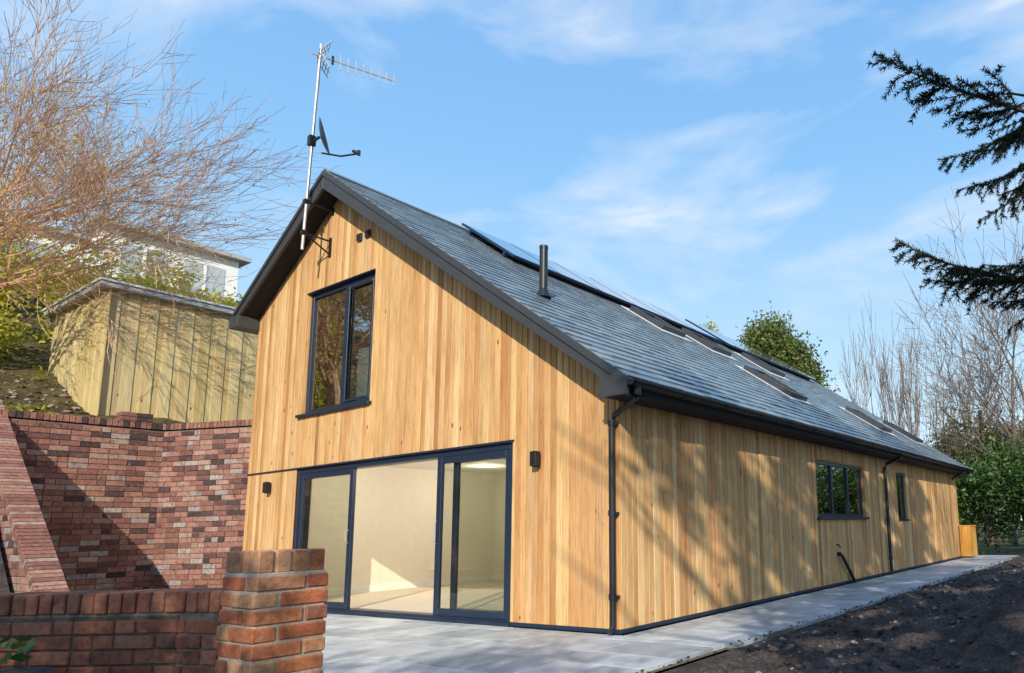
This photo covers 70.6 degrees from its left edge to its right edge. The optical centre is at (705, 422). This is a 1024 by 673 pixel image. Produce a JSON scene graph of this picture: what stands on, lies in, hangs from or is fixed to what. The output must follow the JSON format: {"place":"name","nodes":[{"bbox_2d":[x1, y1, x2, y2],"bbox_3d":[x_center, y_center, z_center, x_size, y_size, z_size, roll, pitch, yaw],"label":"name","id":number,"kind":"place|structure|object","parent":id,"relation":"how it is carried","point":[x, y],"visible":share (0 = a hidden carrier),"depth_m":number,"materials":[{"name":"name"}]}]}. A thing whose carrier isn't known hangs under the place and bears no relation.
{"place":"outdoors","nodes":[
{"label":"outdoors","id":0,"kind":"place"},
{"bbox_2d":[0,666,53,672],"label":"earth bank","id":1,"kind":"structure","parent":0,"point":[26,669],"depth_m":3.01,"materials":[{"name":"soil"}]},
{"bbox_2d":[0,635,35,666],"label":"ground plants","id":2,"kind":"object","parent":1,"relation":"on","point":[19,656],"visible":1,"depth_m":3.09,"materials":[{"name":"green plant"}]},
{"bbox_2d":[0,262,239,423],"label":"hillside","id":3,"kind":"structure","parent":0,"point":[39,351],"depth_m":12.71,"materials":[{"name":"green plant"}]},
{"bbox_2d":[0,345,61,413],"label":"grass tufts","id":4,"kind":"object","parent":3,"relation":"on","point":[19,406],"visible":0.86,"depth_m":12.50,"materials":[{"name":"green plant"}]},
{"bbox_2d":[1,240,70,312],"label":"shrub","id":5,"kind":"object","parent":3,"relation":"on","point":[34,301],"visible":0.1,"depth_m":17.55,"materials":[{"name":"green plant"}]},
{"bbox_2d":[0,159,72,353],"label":"shrub","id":6,"kind":"object","parent":3,"relation":"on","point":[5,333],"visible":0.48,"depth_m":13.99,"materials":[{"name":"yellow plant"}]},
{"bbox_2d":[0,343,94,416],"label":"rubble","id":7,"kind":"object","parent":3,"relation":"on","point":[13,393],"visible":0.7,"depth_m":11.80,"materials":[{"name":"stone"}]},
{"bbox_2d":[0,238,242,344],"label":"shrub","id":8,"kind":"object","parent":3,"relation":"on","point":[146,280],"visible":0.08,"depth_m":15.06,"materials":[{"name":"green plant"}]},
{"bbox_2d":[0,409,251,590],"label":"brick retaining wall","id":9,"kind":"structure","parent":3,"relation":"on","point":[133,501],"depth_m":11.44,"materials":[{"name":"red brick"}]},
{"bbox_2d":[1,214,251,301],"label":"white house","id":10,"kind":"structure","parent":3,"relation":"on","point":[227,271],"depth_m":32.84,"materials":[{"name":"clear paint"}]},
{"bbox_2d":[42,277,258,422],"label":"wooden shed","id":11,"kind":"structure","parent":3,"relation":"on","point":[214,380],"depth_m":12.57,"materials":[{"name":"beige wood"}]},
{"bbox_2d":[0,0,337,375],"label":"bare tree","id":12,"kind":"object","parent":3,"relation":"on","point":[84,185],"visible":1,"depth_m":12.00,"materials":[{"name":"orange plant"}]},
{"bbox_2d":[700,316,721,333],"bbox_3d":[0.672,0.191,35.994,5.513,12.659,4.339,4,-10,-31],"label":"evergreen tree","id":13,"kind":"object","parent":3,"relation":"on","point":[710,327],"visible":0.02,"depth_m":37.83,"materials":[{"name":"green plant"}]},
{"bbox_2d":[735,300,840,391],"bbox_3d":[3.716,-0.106,34.745,7.078,12.699,6.282,-7,-10,32],"label":"evergreen tree","id":14,"kind":"object","parent":3,"relation":"on","point":[766,335],"visible":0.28,"depth_m":34.20,"materials":[{"name":"green plant"}]},
{"bbox_2d":[0,0,1023,519],"label":"sky","id":15,"kind":"structure","parent":0,"point":[692,160],"materials":[{"name":"blue"}]},
{"bbox_2d":[321,555,1017,672],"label":"patio paving","id":16,"kind":"structure","parent":0,"point":[360,644],"depth_m":6.84,"materials":[{"name":"ceramic"}]},
{"bbox_2d":[0,400,68,592],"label":"brick wing wall","id":17,"kind":"structure","parent":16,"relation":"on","point":[30,558],"depth_m":8.69,"materials":[{"name":"red brick"}]},
{"bbox_2d":[958,525,977,555],"bbox_3d":[7.745,3.469,20.214,0.360,0.880,0.760,-7,-10,32],"label":"timber storage box","id":18,"kind":"object","parent":16,"relation":"on","point":[968,540],"visible":1,"depth_m":19.93,"materials":[{"name":"wood"}]},
{"bbox_2d":[327,522,1023,672],"bbox_3d":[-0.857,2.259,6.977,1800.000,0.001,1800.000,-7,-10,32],"label":"ground","id":19,"kind":"structure","parent":0,"point":[1002,548],"depth_m":21.03,"materials":[{"name":"grey concrete"}]},
{"bbox_2d":[0,550,9,592],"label":"planting bank","id":20,"kind":"structure","parent":19,"relation":"on","point":[4,587],"depth_m":8.37,"materials":[{"name":"soil"}]},
{"bbox_2d":[0,588,223,672],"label":"garden wall","id":21,"kind":"structure","parent":19,"relation":"on","point":[167,630],"depth_m":3.46,"materials":[{"name":"brick"}]},
{"bbox_2d":[215,548,327,672],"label":"brick pier","id":22,"kind":"structure","parent":19,"relation":"on","point":[272,612],"depth_m":3.15,"materials":[{"name":"brick"}]},
{"bbox_2d":[292,273,906,548],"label":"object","id":23,"kind":"object","parent":19,"relation":"on","point":[327,372],"visible":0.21,"depth_m":12.68,"materials":[{"name":"black metal"}]},
{"bbox_2d":[305,272,375,412],"bbox_3d":[-5.585,-1.175,10.575,1.814,1.980,0.085,-7,-10,32],"label":"gable window","id":24,"kind":"structure","parent":23,"relation":"in","point":[348,287],"depth_m":10.56,"materials":[{"name":"black metal"}]},
{"bbox_2d":[300,40,394,257],"bbox_3d":[-5.789,-4.332,11.118,1.230,3.455,0.442,7,-12,-45],"label":"tv antenna","id":25,"kind":"object","parent":23,"relation":"attached to","point":[306,202],"visible":1,"depth_m":10.87,"materials":[{"name":"metal"}]},
{"bbox_2d":[307,117,360,156],"bbox_3d":[-5.861,-4.478,10.869,0.550,0.600,0.568,-7,-10,32],"label":"satellite dish","id":26,"kind":"object","parent":25,"relation":"attached to","point":[312,139],"visible":1,"depth_m":10.77,"materials":[{"name":"black metal"}]},
{"bbox_2d":[356,347,371,399],"bbox_3d":[-5.063,-0.712,10.324,0.560,0.880,0.020,-7,-10,32],"label":"light curtain","id":27,"kind":"object","parent":23,"relation":"hanging from","point":[362,371],"visible":0.29,"depth_m":10.39,"materials":[{"name":"grey fabric"}]},
{"bbox_2d":[293,443,512,621],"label":"sliding doors","id":28,"kind":"structure","parent":23,"relation":"attached to","point":[457,458],"depth_m":8.80,"materials":[{"name":"metal"}]},
{"bbox_2d":[344,521,436,543],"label":"door handles","id":29,"kind":"object","parent":28,"relation":"attached to","point":[433,533],"depth_m":8.76,"materials":[{"name":"metal"}]},
{"bbox_2d":[307,458,505,612],"bbox_3d":[-2.867,1.692,11.566,7.500,2.470,5.000,-7,-10,32],"label":"living room","id":30,"kind":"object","parent":23,"relation":"in","point":[393,559],"visible":0.35,"depth_m":13.38,"materials":[{"name":"beige paint"}]},
{"bbox_2d":[243,199,621,629],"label":"gable cladding","id":31,"kind":"structure","parent":23,"relation":"attached to","point":[455,362],"depth_m":8.97,"materials":[{"name":"brown wood"}]},
{"bbox_2d":[262,482,271,493],"bbox_3d":[-7.032,1.048,11.034,0.090,0.185,0.104,-7,-10,32],"label":"wall lamp","id":32,"kind":"object","parent":31,"relation":"attached to","point":[267,488],"visible":1,"depth_m":11.00,"materials":[{"name":"black metal"}]},
{"bbox_2d":[356,229,370,241],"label":"wall vents","id":33,"kind":"object","parent":31,"relation":"attached to","point":[359,235],"depth_m":10.40,"materials":[{"name":"black plastic"}]},
{"bbox_2d":[530,451,540,466],"bbox_3d":[-1.941,0.419,7.865,0.090,0.185,0.104,-7,-10,32],"label":"wall lamp","id":34,"kind":"object","parent":31,"relation":"attached to","point":[535,458],"visible":1,"depth_m":7.82,"materials":[{"name":"black metal"}]},
{"bbox_2d":[229,170,969,474],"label":"bargeboards and fascia","id":35,"kind":"object","parent":23,"relation":"attached to","point":[327,190],"visible":0.88,"depth_m":9.69,"materials":[{"name":"black wood"}]},
{"bbox_2d":[264,168,968,471],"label":"roof deck","id":36,"kind":"structure","parent":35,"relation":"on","point":[333,315],"depth_m":12.76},
{"bbox_2d":[537,244,551,298],"bbox_3d":[-2.215,-2.014,9.410,0.220,0.840,0.220,-7,-10,32],"label":"flue pipe","id":37,"kind":"object","parent":36,"relation":"on","point":[543,291],"visible":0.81,"depth_m":9.37,"materials":[{"name":"grey metal"}]},
{"bbox_2d":[462,223,816,381],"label":"solar panels","id":38,"kind":"object","parent":36,"relation":"on","point":[520,255],"visible":1,"depth_m":14.62,"materials":[{"name":"glass"}]},
{"bbox_2d":[326,171,969,468],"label":"slates","id":39,"kind":"object","parent":36,"relation":"on","point":[619,337],"visible":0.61,"depth_m":10.63,"materials":[{"name":"grey stone"}]},
{"bbox_2d":[621,305,927,446],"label":"roof windows","id":40,"kind":"structure","parent":36,"relation":"in","point":[666,327],"depth_m":14.72,"materials":[{"name":"black glass"}]},
{"bbox_2d":[247,268,961,634],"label":"sills and drips","id":41,"kind":"structure","parent":23,"relation":"attached to","point":[515,624],"depth_m":9.12,"materials":[{"name":"metal"}]},
{"bbox_2d":[302,295,906,518],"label":"timber reveals","id":42,"kind":"object","parent":23,"relation":"attached to","point":[307,355],"visible":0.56,"depth_m":11.11,"materials":[{"name":"brown wood"}]},
{"bbox_2d":[607,378,973,635],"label":"gutters and downpipes","id":43,"kind":"object","parent":23,"relation":"attached to","point":[637,384],"visible":1,"depth_m":7.47,"materials":[{"name":"black plastic"}]},
{"bbox_2d":[620,401,960,628],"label":"side cladding","id":44,"kind":"structure","parent":23,"relation":"attached to","point":[715,515],"depth_m":9.35,"materials":[{"name":"brown wood"}]},
{"bbox_2d":[816,473,818,513],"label":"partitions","id":45,"kind":"object","parent":23,"relation":"in","point":[817,494],"depth_m":17.75,"materials":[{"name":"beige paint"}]},
{"bbox_2d":[815,460,905,518],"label":"side windows","id":46,"kind":"structure","parent":23,"relation":"attached to","point":[839,490],"depth_m":12.78,"materials":[{"name":"glass"}]},
{"bbox_2d":[835,328,872,408],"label":"bare tree","id":47,"kind":"object","parent":19,"relation":"on","point":[862,368],"visible":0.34,"depth_m":40.20,"materials":[{"name":"brown plant"}]},
{"bbox_2d":[841,314,891,419],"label":"bare tree","id":48,"kind":"object","parent":19,"relation":"on","point":[881,376],"visible":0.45,"depth_m":40.55,"materials":[{"name":"brown plant"}]},
{"bbox_2d":[858,290,915,427],"bbox_3d":[10.472,-0.481,39.269,2.857,14.458,2.364,0,-9,-10],"label":"bare tree","id":49,"kind":"object","parent":19,"relation":"on","point":[887,386],"visible":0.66,"depth_m":39.86,"materials":[{"name":"brown plant"}]},
{"bbox_2d":[882,311,922,436],"bbox_3d":[11.826,0.124,39.575,2.523,13.282,2.518,-7,-10,32],"label":"bare tree","id":50,"kind":"object","parent":19,"relation":"on","point":[913,399],"visible":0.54,"depth_m":39.52,"materials":[{"name":"brown plant"}]},
{"bbox_2d":[885,316,934,444],"bbox_3d":[11.232,0.093,37.748,2.291,12.840,2.294,-3,-9,7],"label":"bare tree","id":51,"kind":"object","parent":19,"relation":"on","point":[899,413],"visible":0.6,"depth_m":38.33,"materials":[{"name":"brown plant"}]},
{"bbox_2d":[867,48,1023,336],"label":"spruce tree","id":52,"kind":"object","parent":19,"relation":"on","point":[1004,143],"visible":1,"depth_m":4.96,"materials":[{"name":"green plant"}]},
{"bbox_2d":[915,325,978,444],"bbox_3d":[13.499,0.208,37.943,3.120,12.531,1.789,-1,-9,-1],"label":"bare tree","id":53,"kind":"object","parent":19,"relation":"on","point":[932,422],"visible":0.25,"depth_m":38.19,"materials":[{"name":"brown plant"}]},
{"bbox_2d":[882,179,1023,528],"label":"bare tree","id":54,"kind":"object","parent":19,"relation":"on","point":[1002,340],"visible":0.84,"depth_m":24.39,"materials":[{"name":"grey plant"}]},
{"bbox_2d":[902,188,1023,456],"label":"bare tree","id":55,"kind":"object","parent":19,"relation":"on","point":[1014,384],"visible":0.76,"depth_m":25.69,"materials":[{"name":"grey plant"}]},
{"bbox_2d":[944,323,995,540],"bbox_3d":[13.582,0.330,34.755,2.825,11.308,1.673,4,-10,-33],"label":"bare tree","id":56,"kind":"object","parent":19,"relation":"on","point":[967,402],"visible":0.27,"depth_m":34.95,"materials":[{"name":"brown plant"}]},
{"bbox_2d":[921,337,1023,546],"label":"bare tree","id":57,"kind":"object","parent":19,"relation":"on","point":[1014,538],"visible":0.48,"depth_m":28.25,"materials":[{"name":"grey plant"}]},
{"bbox_2d":[923,392,1023,544],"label":"ivy clad tree","id":58,"kind":"object","parent":19,"relation":"on","point":[983,427],"visible":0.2,"depth_m":30.22,"materials":[{"name":"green plant"}]},
{"bbox_2d":[942,433,1023,552],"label":"laurel hedge","id":59,"kind":"object","parent":19,"relation":"on","point":[1009,483],"visible":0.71,"depth_m":22.95,"materials":[{"name":"green plant"}]},
{"bbox_2d":[959,475,1023,536],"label":"distant trees","id":60,"kind":"object","parent":19,"relation":"on","point":[995,516],"visible":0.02,"depth_m":48.05,"materials":[{"name":"green plant"}]},
{"bbox_2d":[662,553,1023,672],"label":"dirt ground","id":61,"kind":"structure","parent":0,"point":[992,651],"depth_m":5.48,"materials":[{"name":"soil"}]},
{"bbox_2d":[636,556,1023,672],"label":"stones","id":62,"kind":"object","parent":61,"relation":"on","point":[848,614],"visible":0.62,"depth_m":6.25,"materials":[{"name":"stone"}]},
{"bbox_2d":[971,404,1021,467],"bbox_3d":[15.210,0.029,28.826,5.337,10.040,7.289,3,-10,-30],"label":"bare tree","id":63,"kind":"object","parent":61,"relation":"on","point":[1007,428],"visible":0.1,"depth_m":29.12,"materials":[{"name":"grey plant"}]}
]}

